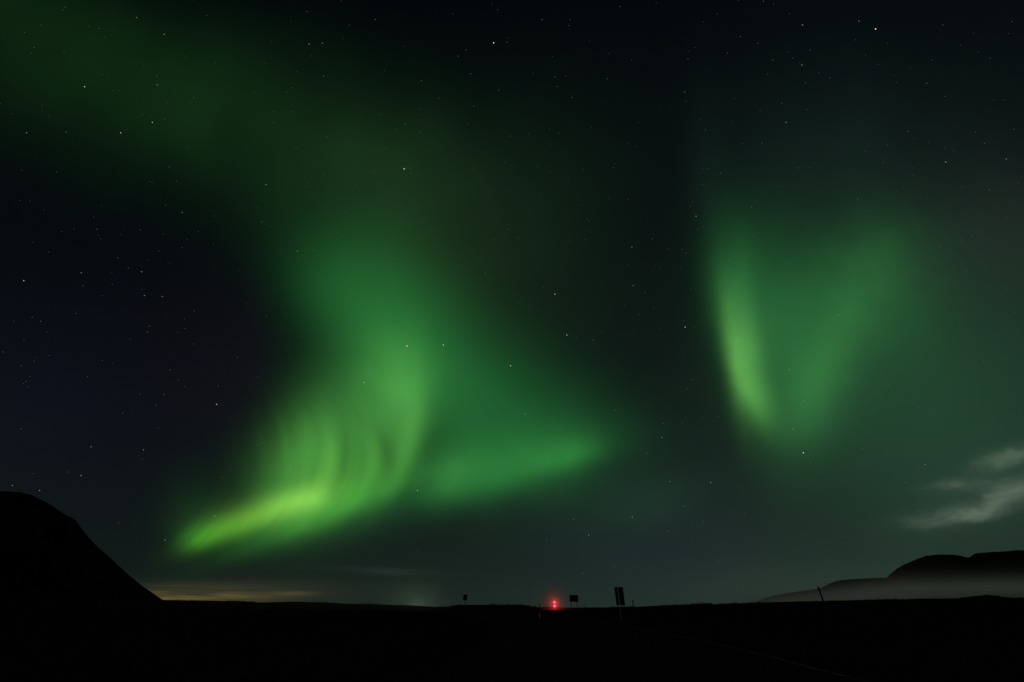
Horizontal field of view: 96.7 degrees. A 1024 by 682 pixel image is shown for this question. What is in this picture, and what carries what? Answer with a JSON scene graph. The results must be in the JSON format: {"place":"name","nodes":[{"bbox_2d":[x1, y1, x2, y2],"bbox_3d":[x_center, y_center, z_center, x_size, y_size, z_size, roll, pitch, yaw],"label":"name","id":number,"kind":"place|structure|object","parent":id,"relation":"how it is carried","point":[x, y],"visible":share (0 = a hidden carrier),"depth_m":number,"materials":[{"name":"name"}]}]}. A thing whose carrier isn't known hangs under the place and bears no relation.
{"place":"outdoors","nodes":[
{"label":"outdoors","id":0,"kind":"place"},
{"bbox_2d":[0,491,161,599],"bbox_3d":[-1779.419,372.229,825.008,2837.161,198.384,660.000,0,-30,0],"label":"mountain","id":1,"kind":"structure","parent":0,"point":[48,551],"depth_m":642.18,"materials":[{"name":"black stone"}]},
{"bbox_2d":[0,598,1023,681],"bbox_3d":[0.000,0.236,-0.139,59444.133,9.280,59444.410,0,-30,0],"label":"ground","id":2,"kind":"structure","parent":0,"point":[895,662],"depth_m":32.97,"materials":[{"name":"black soil"}]},
{"bbox_2d":[463,595,466,617],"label":"road sign","id":3,"kind":"object","parent":2,"relation":"on","point":[464,597],"visible":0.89,"depth_m":73.00,"materials":[{"name":"metal"}]},
{"bbox_2d":[0,596,1023,681],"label":"grass","id":4,"kind":"structure","parent":2,"relation":"on","point":[831,661],"depth_m":21.43,"materials":[{"name":"black plant"}]},
{"bbox_2d":[569,595,577,611],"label":"direction board","id":5,"kind":"object","parent":2,"relation":"on","point":[573,598],"visible":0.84,"depth_m":130.39,"materials":[{"name":"metal"}]},
{"bbox_2d":[614,587,624,619],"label":"marker board","id":6,"kind":"object","parent":2,"relation":"on","point":[620,600],"visible":0.93,"depth_m":68.00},
{"bbox_2d":[817,586,833,628],"bbox_3d":[28.553,24.447,41.309,0.165,3.870,0.165,-3,-30,-2],"label":"marker post","id":7,"kind":"object","parent":2,"relation":"on","point":[825,607],"visible":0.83,"depth_m":41.36,"materials":[{"name":"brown wood"}]},
{"bbox_2d":[0,0,1023,607],"label":"sky","id":8,"kind":"structure","parent":0,"point":[418,205],"materials":[{"name":"green"}]},
{"bbox_2d":[0,9,1015,566],"bbox_3d":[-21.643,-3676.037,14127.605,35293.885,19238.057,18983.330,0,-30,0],"label":"stars","id":9,"kind":"object","parent":8,"relation":"in","point":[494,239],"visible":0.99,"depth_m":16109.23,"materials":[{"name":"white"}]},
{"bbox_2d":[395,605,886,681],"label":"road","id":10,"kind":"structure","parent":0,"point":[571,650],"depth_m":15.83,"materials":[{"name":"black asphalt"}]},
{"bbox_2d":[750,578,885,602],"bbox_3d":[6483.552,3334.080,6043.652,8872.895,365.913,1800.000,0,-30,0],"label":"hill","id":11,"kind":"structure","parent":0,"point":[856,589],"depth_m":5737.74,"materials":[{"name":"black stone"}]},
{"bbox_2d":[871,554,1023,599],"bbox_3d":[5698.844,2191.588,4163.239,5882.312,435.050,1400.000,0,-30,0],"label":"mountain","id":12,"kind":"structure","parent":0,"point":[940,576],"depth_m":3872.19,"materials":[{"name":"black stone"}]},
{"bbox_2d":[962,595,1010,597],"bbox_3d":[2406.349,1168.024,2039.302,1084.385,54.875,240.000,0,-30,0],"label":"hill","id":13,"kind":"structure","parent":0,"point":[986,596],"depth_m":2036.58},
{"bbox_2d":[967,550,1023,560],"bbox_3d":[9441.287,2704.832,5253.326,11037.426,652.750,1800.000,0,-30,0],"label":"mountain","id":14,"kind":"structure","parent":0,"point":[1015,555],"depth_m":5275.62,"materials":[{"name":"black stone"}]}
]}

